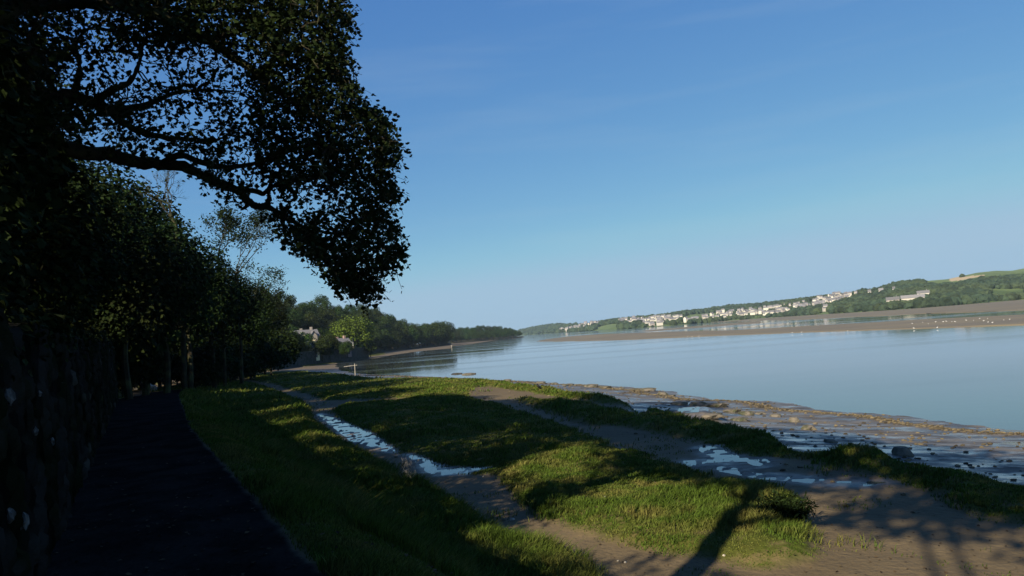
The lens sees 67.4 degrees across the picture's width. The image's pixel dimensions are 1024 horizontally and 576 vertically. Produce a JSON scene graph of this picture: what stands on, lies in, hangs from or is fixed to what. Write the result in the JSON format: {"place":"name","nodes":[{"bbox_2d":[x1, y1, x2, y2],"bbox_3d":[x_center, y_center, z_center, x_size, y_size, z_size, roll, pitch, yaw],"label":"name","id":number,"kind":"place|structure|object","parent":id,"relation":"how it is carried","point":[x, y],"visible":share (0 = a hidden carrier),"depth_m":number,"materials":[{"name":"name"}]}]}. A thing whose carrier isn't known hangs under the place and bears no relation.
{"place":"outdoors","nodes":[
{"label":"outdoors","id":0,"kind":"place"},
{"bbox_2d":[351,336,450,353],"bbox_3d":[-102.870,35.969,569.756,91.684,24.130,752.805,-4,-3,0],"label":"terrain","id":1,"kind":"structure","parent":0,"point":[404,347],"depth_m":579.82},
{"bbox_2d":[273,293,296,307],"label":"woodland tree","id":2,"kind":"object","parent":1,"relation":"on","point":[292,299],"visible":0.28,"depth_m":375.95,"materials":[{"name":"green plant"}]},
{"bbox_2d":[280,308,305,325],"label":"woodland tree","id":3,"kind":"object","parent":1,"relation":"on","point":[299,316],"visible":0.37,"depth_m":330.53,"materials":[{"name":"green plant"}]},
{"bbox_2d":[287,319,305,329],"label":"woodland tree","id":4,"kind":"object","parent":1,"relation":"on","point":[294,324],"visible":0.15,"depth_m":316.93,"materials":[{"name":"green plant"}]},
{"bbox_2d":[292,327,319,341],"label":"house","id":5,"kind":"structure","parent":1,"relation":"on","point":[315,333],"depth_m":278.59,"materials":[{"name":"stone"}]},
{"bbox_2d":[295,301,317,313],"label":"woodland tree","id":6,"kind":"object","parent":1,"relation":"on","point":[305,307],"visible":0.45,"depth_m":392.10,"materials":[{"name":"green plant"}]},
{"bbox_2d":[301,319,324,334],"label":"woodland tree","id":7,"kind":"object","parent":1,"relation":"on","point":[308,325],"visible":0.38,"depth_m":342.58,"materials":[{"name":"green plant"}]},
{"bbox_2d":[299,311,327,330],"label":"woodland tree","id":8,"kind":"object","parent":1,"relation":"on","point":[313,316],"visible":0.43,"depth_m":363.16,"materials":[{"name":"green plant"}]},
{"bbox_2d":[309,294,331,310],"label":"woodland tree","id":9,"kind":"object","parent":1,"relation":"on","point":[324,301],"visible":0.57,"depth_m":431.83,"materials":[{"name":"green plant"}]},
{"bbox_2d":[316,306,327,321],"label":"woodland tree","id":10,"kind":"object","parent":1,"relation":"on","point":[321,309],"visible":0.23,"depth_m":413.00,"materials":[{"name":"green plant"}]},
{"bbox_2d":[318,309,342,323],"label":"woodland tree","id":11,"kind":"object","parent":1,"relation":"on","point":[329,313],"visible":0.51,"depth_m":405.57,"materials":[{"name":"green plant"}]},
{"bbox_2d":[332,307,345,318],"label":"woodland tree","id":12,"kind":"object","parent":1,"relation":"on","point":[338,311],"visible":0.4,"depth_m":432.99,"materials":[{"name":"green plant"}]},
{"bbox_2d":[344,304,356,313],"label":"woodland tree","id":13,"kind":"object","parent":1,"relation":"on","point":[348,307],"visible":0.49,"depth_m":480.68,"materials":[{"name":"green plant"}]},
{"bbox_2d":[357,308,374,321],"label":"woodland tree","id":14,"kind":"object","parent":1,"relation":"on","point":[360,311],"visible":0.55,"depth_m":497.41,"materials":[{"name":"green plant"}]},
{"bbox_2d":[367,325,382,343],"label":"woodland tree","id":15,"kind":"object","parent":1,"relation":"on","point":[378,335],"visible":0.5,"depth_m":444.80,"materials":[{"name":"green plant"}]},
{"bbox_2d":[373,337,386,351],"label":"woodland tree","id":16,"kind":"object","parent":1,"relation":"on","point":[382,342],"visible":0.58,"depth_m":449.17,"materials":[{"name":"green plant"}]},
{"bbox_2d":[378,315,394,328],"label":"woodland tree","id":17,"kind":"object","parent":1,"relation":"on","point":[390,320],"visible":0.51,"depth_m":543.96,"materials":[{"name":"green plant"}]},
{"bbox_2d":[379,323,393,331],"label":"woodland tree","id":18,"kind":"object","parent":1,"relation":"on","point":[389,326],"visible":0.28,"depth_m":527.10,"materials":[{"name":"green plant"}]},
{"bbox_2d":[420,330,430,346],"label":"woodland tree","id":19,"kind":"object","parent":1,"relation":"on","point":[426,335],"visible":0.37,"depth_m":603.81,"materials":[{"name":"green plant"}]},
{"bbox_2d":[439,321,455,336],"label":"woodland tree","id":20,"kind":"object","parent":1,"relation":"on","point":[449,325],"visible":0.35,"depth_m":707.85,"materials":[{"name":"green plant"}]},
{"bbox_2d":[448,336,523,342],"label":"terrain","id":21,"kind":"structure","parent":0,"point":[485,339],"depth_m":1018.29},
{"bbox_2d":[19,0,1023,342],"label":"sky","id":22,"kind":"structure","parent":0,"point":[571,161],"materials":[{"name":"blue"}]},
{"bbox_2d":[45,338,1023,575],"bbox_3d":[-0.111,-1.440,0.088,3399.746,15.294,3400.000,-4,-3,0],"label":"ground","id":23,"kind":"structure","parent":0,"point":[128,544],"depth_m":12.40,"materials":[{"name":"soil"}]},
{"bbox_2d":[0,73,29,254],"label":"sycamore sapling","id":24,"kind":"object","parent":23,"relation":"on","point":[20,200],"visible":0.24,"depth_m":11.52,"materials":[{"name":"green plant"}]},
{"bbox_2d":[2,12,73,112],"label":"tall sycamore","id":25,"kind":"object","parent":23,"relation":"on","point":[18,79],"visible":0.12,"depth_m":21.29,"materials":[{"name":"green plant"}]},
{"bbox_2d":[0,8,76,299],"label":"sycamore sapling","id":26,"kind":"object","parent":23,"relation":"on","point":[8,179],"visible":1,"depth_m":8.03,"materials":[{"name":"green plant"}]},
{"bbox_2d":[0,132,101,320],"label":"sycamore sapling","id":27,"kind":"object","parent":23,"relation":"on","point":[46,251],"visible":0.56,"depth_m":14.90,"materials":[{"name":"green plant"}]},
{"bbox_2d":[8,69,94,163],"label":"tall sycamore","id":28,"kind":"object","parent":23,"relation":"on","point":[51,113],"visible":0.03,"depth_m":25.93,"materials":[{"name":"green plant"}]},
{"bbox_2d":[9,214,107,318],"bbox_3d":[-14.514,0.540,23.098,4.959,7.358,5.031,-6,-4,31],"label":"sycamore sapling","id":29,"kind":"object","parent":23,"relation":"on","point":[89,300],"visible":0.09,"depth_m":23.37,"materials":[{"name":"green plant"}]},
{"bbox_2d":[0,287,118,575],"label":"stone wall","id":30,"kind":"structure","parent":23,"relation":"on","point":[58,406],"depth_m":7.16,"materials":[{"name":"grey stone"}]},
{"bbox_2d":[6,117,112,308],"bbox_3d":[-12.253,-0.414,18.175,5.249,7.651,4.852,-1,-5,-43],"label":"sycamore sapling","id":31,"kind":"object","parent":23,"relation":"on","point":[50,183],"visible":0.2,"depth_m":18.41,"materials":[{"name":"green plant"}]},
{"bbox_2d":[0,256,119,360],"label":"bramble hedge","id":32,"kind":"object","parent":23,"relation":"on","point":[83,326],"visible":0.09,"depth_m":9.16,"materials":[{"name":"green plant"}]},
{"bbox_2d":[34,224,132,322],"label":"sycamore sapling","id":33,"kind":"object","parent":23,"relation":"on","point":[110,268],"visible":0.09,"depth_m":30.43,"materials":[{"name":"green plant"}]},
{"bbox_2d":[43,139,132,290],"bbox_3d":[-21.506,-1.244,34.384,8.371,12.318,7.528,-3,-4,-26],"label":"shade tree","id":34,"kind":"object","parent":23,"relation":"on","point":[113,222],"visible":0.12,"depth_m":34.68,"materials":[{"name":"green plant"}]},
{"bbox_2d":[60,268,136,354],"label":"sycamore sapling","id":35,"kind":"object","parent":23,"relation":"on","point":[105,315],"visible":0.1,"depth_m":35.18,"materials":[{"name":"green plant"}]},
{"bbox_2d":[72,136,168,237],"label":"shade tree","id":36,"kind":"object","parent":23,"relation":"on","point":[117,170],"visible":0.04,"depth_m":61.64,"materials":[{"name":"green plant"}]},
{"bbox_2d":[75,161,170,278],"bbox_3d":[-24.741,-0.720,44.437,9.782,14.104,10.013,-5,-4,13],"label":"shade tree","id":37,"kind":"object","parent":23,"relation":"on","point":[122,180],"visible":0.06,"depth_m":45.23,"materials":[{"name":"green plant"}]},
{"bbox_2d":[79,167,186,243],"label":"shade tree","id":38,"kind":"object","parent":23,"relation":"on","point":[174,213],"visible":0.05,"depth_m":63.68,"materials":[{"name":"green plant"}]},
{"bbox_2d":[64,173,214,399],"bbox_3d":[-19.022,0.183,38.036,7.057,11.826,8.235,-6,-4,25],"label":"shade tree","id":39,"kind":"object","parent":23,"relation":"on","point":[149,279],"visible":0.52,"depth_m":37.62,"materials":[{"name":"green plant"}]},
{"bbox_2d":[116,342,163,396],"bbox_3d":[-30.470,6.530,59.395,7.040,6.205,5.585,-3,-4,-15],"label":"bush","id":40,"kind":"object","parent":23,"relation":"on","point":[136,366],"visible":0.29,"depth_m":59.23,"materials":[{"name":"green plant"}]},
{"bbox_2d":[112,284,169,363],"bbox_3d":[-23.954,2.475,42.980,8.666,8.978,8.978,-1,-5,-44],"label":"bush","id":41,"kind":"object","parent":23,"relation":"on","point":[146,344],"visible":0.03,"depth_m":44.10,"materials":[{"name":"green plant"}]},
{"bbox_2d":[119,344,180,388],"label":"bush","id":42,"kind":"object","parent":23,"relation":"on","point":[175,367],"visible":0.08,"depth_m":89.02,"materials":[{"name":"green plant"}]},
{"bbox_2d":[115,270,186,368],"bbox_3d":[-25.440,2.874,47.006,8.592,9.514,10.831,-5,-4,15],"label":"bush","id":43,"kind":"object","parent":23,"relation":"on","point":[162,347],"visible":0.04,"depth_m":48.77,"materials":[{"name":"green plant"}]},
{"bbox_2d":[126,169,186,389],"bbox_3d":[-25.981,-0.707,57.520,4.842,17.856,4.614,-4,-3,0],"label":"dead topped tree","id":44,"kind":"object","parent":23,"relation":"on","point":[183,360],"visible":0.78,"depth_m":56.95,"materials":[{"name":"brown plant"}]},
{"bbox_2d":[152,350,181,385],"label":"bush","id":45,"kind":"object","parent":23,"relation":"on","point":[161,359],"visible":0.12,"depth_m":90.20,"materials":[{"name":"green plant"}]},
{"bbox_2d":[142,197,215,395],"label":"shade tree","id":46,"kind":"object","parent":23,"relation":"on","point":[146,388],"visible":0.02,"depth_m":69.72,"materials":[{"name":"green plant"}]},
{"bbox_2d":[131,210,227,393],"bbox_3d":[-23.599,1.312,52.212,8.844,13.015,7.953,-6,-4,19],"label":"shade tree","id":47,"kind":"object","parent":23,"relation":"on","point":[167,374],"visible":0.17,"depth_m":51.92,"materials":[{"name":"green plant"}]},
{"bbox_2d":[178,357,225,387],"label":"bush","id":48,"kind":"object","parent":23,"relation":"on","point":[204,370],"visible":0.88,"depth_m":76.60,"materials":[{"name":"green plant"}]},
{"bbox_2d":[171,344,233,386],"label":"bush","id":49,"kind":"object","parent":23,"relation":"on","point":[203,353],"visible":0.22,"depth_m":81.36,"materials":[{"name":"green plant"}]},
{"bbox_2d":[0,0,411,320],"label":"sycamore tree","id":50,"kind":"object","parent":23,"relation":"on","point":[326,49],"visible":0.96,"depth_m":18.65,"materials":[{"name":"green plant"}]},
{"bbox_2d":[167,230,247,388],"bbox_3d":[-26.236,2.272,62.273,9.469,13.653,9.692,-6,-4,22],"label":"shade tree","id":51,"kind":"object","parent":23,"relation":"on","point":[221,306],"visible":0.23,"depth_m":62.89,"materials":[{"name":"green plant"}]},
{"bbox_2d":[186,341,243,383],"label":"bush","id":52,"kind":"object","parent":23,"relation":"on","point":[229,359],"visible":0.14,"depth_m":88.43,"materials":[{"name":"green plant"}]},
{"bbox_2d":[168,251,262,387],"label":"shade tree","id":53,"kind":"object","parent":23,"relation":"on","point":[213,337],"visible":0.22,"depth_m":78.02,"materials":[{"name":"green plant"}]},
{"bbox_2d":[193,204,254,386],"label":"ash tree","id":54,"kind":"object","parent":23,"relation":"on","point":[232,222],"visible":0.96,"depth_m":79.76,"materials":[{"name":"green plant"}]},
{"bbox_2d":[214,335,261,381],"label":"bush","id":55,"kind":"object","parent":23,"relation":"on","point":[249,360],"visible":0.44,"depth_m":92.18,"materials":[{"name":"green plant"}]},
{"bbox_2d":[207,271,271,379],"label":"shade tree","id":56,"kind":"object","parent":23,"relation":"on","point":[259,331],"visible":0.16,"depth_m":97.45,"materials":[{"name":"green plant"}]},
{"bbox_2d":[232,340,270,379],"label":"bush","id":57,"kind":"object","parent":23,"relation":"on","point":[259,352],"visible":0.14,"depth_m":98.25,"materials":[{"name":"green plant"}]},
{"bbox_2d":[234,286,280,335],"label":"shade tree","id":58,"kind":"object","parent":23,"relation":"on","point":[271,308],"visible":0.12,"depth_m":119.72,"materials":[{"name":"green plant"}]},
{"bbox_2d":[232,209,283,383],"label":"ash tree","id":59,"kind":"object","parent":23,"relation":"on","point":[255,221],"visible":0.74,"depth_m":85.78,"materials":[{"name":"green plant"}]},
{"bbox_2d":[236,336,281,379],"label":"bush","id":60,"kind":"object","parent":23,"relation":"on","point":[264,359],"visible":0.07,"depth_m":105.98,"materials":[{"name":"green plant"}]},
{"bbox_2d":[235,258,290,379],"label":"ash tree","id":61,"kind":"object","parent":23,"relation":"on","point":[279,271],"visible":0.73,"depth_m":102.47,"materials":[{"name":"green plant"}]},
{"bbox_2d":[246,283,292,374],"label":"ash tree","id":62,"kind":"object","parent":23,"relation":"on","point":[279,295],"visible":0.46,"depth_m":121.02,"materials":[{"name":"green plant"}]},
{"bbox_2d":[266,298,292,370],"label":"shade tree","id":63,"kind":"object","parent":23,"relation":"on","point":[282,317],"visible":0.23,"depth_m":149.51,"materials":[{"name":"green plant"}]},
{"bbox_2d":[261,328,301,374],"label":"bush","id":64,"kind":"object","parent":23,"relation":"on","point":[287,350],"visible":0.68,"depth_m":112.90,"materials":[{"name":"green plant"}]},
{"bbox_2d":[280,322,299,341],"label":"garden tree","id":65,"kind":"object","parent":23,"relation":"on","point":[290,330],"visible":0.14,"depth_m":252.68,"materials":[{"name":"green plant"}]},
{"bbox_2d":[293,330,313,342],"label":"garden tree","id":66,"kind":"object","parent":23,"relation":"on","point":[307,335],"visible":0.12,"depth_m":267.28,"materials":[{"name":"green plant"}]},
{"bbox_2d":[299,341,311,351],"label":"garden tree","id":67,"kind":"object","parent":23,"relation":"on","point":[307,346],"visible":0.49,"depth_m":254.38,"materials":[{"name":"green plant"}]},
{"bbox_2d":[304,340,319,360],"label":"house","id":68,"kind":"structure","parent":23,"relation":"on","point":[317,356],"depth_m":260.54,"materials":[{"name":"stone"}]},
{"bbox_2d":[272,347,368,369],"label":"sea wall","id":69,"kind":"structure","parent":23,"relation":"on","point":[308,357],"depth_m":270.82,"materials":[{"name":"stone"}]},
{"bbox_2d":[310,334,331,361],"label":"garden tree","id":70,"kind":"object","parent":23,"relation":"on","point":[321,342],"visible":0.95,"depth_m":260.19,"materials":[{"name":"green plant"}]},
{"bbox_2d":[325,334,340,360],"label":"garden tree","id":71,"kind":"object","parent":23,"relation":"on","point":[334,343],"visible":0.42,"depth_m":267.06,"materials":[{"name":"green plant"}]},
{"bbox_2d":[336,335,351,356],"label":"house","id":72,"kind":"structure","parent":23,"relation":"on","point":[344,339],"depth_m":295.27,"materials":[{"name":"stone"}]},
{"bbox_2d":[338,342,350,358],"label":"garden tree","id":73,"kind":"object","parent":23,"relation":"on","point":[345,348],"visible":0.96,"depth_m":280.81,"materials":[{"name":"green plant"}]},
{"bbox_2d":[328,315,373,347],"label":"woodland tree","id":74,"kind":"object","parent":23,"relation":"on","point":[361,327],"visible":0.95,"depth_m":315.46,"materials":[{"name":"green plant"}]},
{"bbox_2d":[320,415,394,451],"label":"puddle","id":75,"kind":"object","parent":23,"relation":"on","point":[372,442],"visible":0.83,"depth_m":29.65,"materials":[{"name":"blue liquid"}]},
{"bbox_2d":[363,342,377,356],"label":"bank bush","id":76,"kind":"object","parent":23,"relation":"on","point":[370,347],"visible":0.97,"depth_m":319.12,"materials":[{"name":"green plant"}]},
{"bbox_2d":[381,329,396,350],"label":"woodland tree","id":77,"kind":"object","parent":23,"relation":"on","point":[386,334],"visible":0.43,"depth_m":490.61,"materials":[{"name":"green plant"}]},
{"bbox_2d":[388,330,402,350],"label":"woodland tree","id":78,"kind":"object","parent":23,"relation":"on","point":[396,334],"visible":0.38,"depth_m":508.81,"materials":[{"name":"green plant"}]},
{"bbox_2d":[394,324,409,348],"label":"woodland tree","id":79,"kind":"object","parent":23,"relation":"on","point":[404,332],"visible":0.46,"depth_m":541.97,"materials":[{"name":"green plant"}]},
{"bbox_2d":[398,457,418,479],"bbox_3d":[-2.303,4.093,17.126,0.476,0.648,0.350,-4,-3,0],"label":"grass tuft","id":80,"kind":"object","parent":23,"relation":"on","point":[407,465],"visible":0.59,"depth_m":17.13,"materials":[{"name":"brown plant"}]},
{"bbox_2d":[401,327,418,347],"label":"woodland tree","id":81,"kind":"object","parent":23,"relation":"on","point":[413,334],"visible":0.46,"depth_m":561.09,"materials":[{"name":"green plant"}]},
{"bbox_2d":[410,327,423,347],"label":"woodland tree","id":82,"kind":"object","parent":23,"relation":"on","point":[420,336],"visible":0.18,"depth_m":586.64,"materials":[{"name":"green plant"}]},
{"bbox_2d":[429,323,446,345],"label":"woodland tree","id":83,"kind":"object","parent":23,"relation":"on","point":[439,331],"visible":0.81,"depth_m":635.09,"materials":[{"name":"green plant"}]},
{"bbox_2d":[409,455,480,474],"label":"puddle","id":84,"kind":"object","parent":23,"relation":"on","point":[427,465],"visible":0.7,"depth_m":20.12,"materials":[{"name":"blue liquid"}]},
{"bbox_2d":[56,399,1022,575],"bbox_3d":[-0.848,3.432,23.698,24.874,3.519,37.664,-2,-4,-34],"label":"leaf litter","id":85,"kind":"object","parent":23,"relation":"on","point":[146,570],"visible":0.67,"depth_m":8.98,"materials":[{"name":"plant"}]},
{"bbox_2d":[118,371,1023,575],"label":"grass","id":86,"kind":"structure","parent":23,"relation":"on","point":[323,482],"depth_m":15.04,"materials":[{"name":"plant"}]},
{"bbox_2d":[121,370,1023,521],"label":"shingle","id":87,"kind":"object","parent":23,"relation":"on","point":[889,420],"visible":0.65,"depth_m":30.55,"materials":[{"name":"gravel"}]},
{"bbox_2d":[670,401,687,404],"bbox_3d":[8.835,6.101,40.379,0.903,0.231,1.061,-3,-4,-25],"label":"rock","id":88,"kind":"object","parent":23,"relation":"on","point":[679,403],"visible":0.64,"depth_m":40.09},
{"bbox_2d":[677,407,699,412],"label":"puddle","id":89,"kind":"object","parent":23,"relation":"on","point":[695,409],"visible":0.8,"depth_m":33.26,"materials":[{"name":"blue liquid"}]},
{"bbox_2d":[689,401,706,406],"bbox_3d":[9.677,6.122,40.137,0.983,0.334,1.224,-3,-4,-16],"label":"rock","id":90,"kind":"object","parent":23,"relation":"on","point":[699,403],"visible":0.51,"depth_m":39.82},
{"bbox_2d":[701,413,723,418],"bbox_3d":[8.254,5.243,31.523,1.001,0.187,1.008,-7,-5,41],"label":"rock","id":91,"kind":"object","parent":23,"relation":"on","point":[712,415],"visible":0.93,"depth_m":31.22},
{"bbox_2d":[704,402,727,406],"bbox_3d":[10.578,6.112,39.726,1.406,0.322,1.099,-4,-3,0],"label":"rock","id":92,"kind":"object","parent":23,"relation":"on","point":[720,404],"visible":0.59,"depth_m":39.36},
{"bbox_2d":[683,446,769,469],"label":"puddle","id":93,"kind":"object","parent":23,"relation":"on","point":[717,456],"visible":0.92,"depth_m":18.44,"materials":[{"name":"blue liquid"}]},
{"bbox_2d":[723,409,740,412],"bbox_3d":[10.348,5.797,35.966,0.939,0.254,0.734,-4,-3,0],"label":"rock","id":94,"kind":"object","parent":23,"relation":"on","point":[733,410],"visible":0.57,"depth_m":35.70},
{"bbox_2d":[730,417,747,420],"bbox_3d":[9.480,5.492,31.927,0.669,0.207,0.786,-3,-4,-25],"label":"rock","id":95,"kind":"object","parent":23,"relation":"on","point":[739,419],"visible":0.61,"depth_m":31.74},
{"bbox_2d":[738,411,754,414],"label":"rock","id":96,"kind":"object","parent":23,"relation":"on","point":[747,412],"visible":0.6,"depth_m":34.47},
{"bbox_2d":[751,487,818,521],"bbox_3d":[4.376,3.485,12.324,1.023,0.596,1.091,-2,-4,-38],"label":"weed clump","id":97,"kind":"object","parent":23,"relation":"on","point":[789,505],"visible":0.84,"depth_m":12.13,"materials":[{"name":"green plant"}]},
{"bbox_2d":[718,469,885,485],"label":"puddle","id":98,"kind":"object","parent":23,"relation":"on","point":[807,480],"visible":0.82,"depth_m":15.55,"materials":[{"name":"blue liquid"}]},
{"bbox_2d":[801,424,815,429],"bbox_3d":[10.995,5.210,28.447,0.592,0.262,0.597,-7,-5,41],"label":"rock","id":99,"kind":"object","parent":23,"relation":"on","point":[807,427],"visible":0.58,"depth_m":28.27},
{"bbox_2d":[891,446,913,456],"bbox_3d":[10.694,4.560,21.123,0.503,0.382,0.626,-3,-4,-16],"label":"rock","id":100,"kind":"object","parent":23,"relation":"on","point":[901,451],"visible":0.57,"depth_m":20.95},
{"bbox_2d":[335,310,1023,429],"bbox_3d":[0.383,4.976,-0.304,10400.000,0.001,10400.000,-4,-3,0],"label":"water","id":101,"kind":"structure","parent":0,"point":[973,375],"depth_m":83.41,"materials":[{"name":"blue liquid"}]},
{"bbox_2d":[644,321,764,331],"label":"sandbar","id":102,"kind":"structure","parent":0,"point":[740,323],"depth_m":608.01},
{"bbox_2d":[532,269,1023,334],"bbox_3d":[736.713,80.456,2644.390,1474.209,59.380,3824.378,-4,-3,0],"label":"hills","id":103,"kind":"structure","parent":0,"point":[955,279],"depth_m":1397.68,"materials":[{"name":"green plant"}]},
{"bbox_2d":[517,274,1023,334],"bbox_3d":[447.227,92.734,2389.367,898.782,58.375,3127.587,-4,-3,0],"label":"woods","id":104,"kind":"object","parent":103,"relation":"on","point":[979,289],"visible":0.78,"depth_m":1197.66,"materials":[{"name":"plant"}]},
{"bbox_2d":[886,295,899,301],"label":"house","id":105,"kind":"structure","parent":103,"relation":"on","point":[888,299],"depth_m":914.04,"materials":[{"name":"stone"}]},
{"bbox_2d":[900,293,924,299],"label":"house","id":106,"kind":"structure","parent":103,"relation":"on","point":[907,297],"depth_m":900.81,"materials":[{"name":"stone"}]},
{"bbox_2d":[539,315,1023,341],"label":"sandbar","id":107,"kind":"structure","parent":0,"point":[960,322],"depth_m":220.66,"materials":[{"name":"sand"}]},
{"bbox_2d":[708,300,1023,322],"bbox_3d":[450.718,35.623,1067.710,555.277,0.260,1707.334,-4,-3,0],"label":"sandbar","id":108,"kind":"structure","parent":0,"point":[1013,305],"depth_m":543.13,"materials":[{"name":"sand"}]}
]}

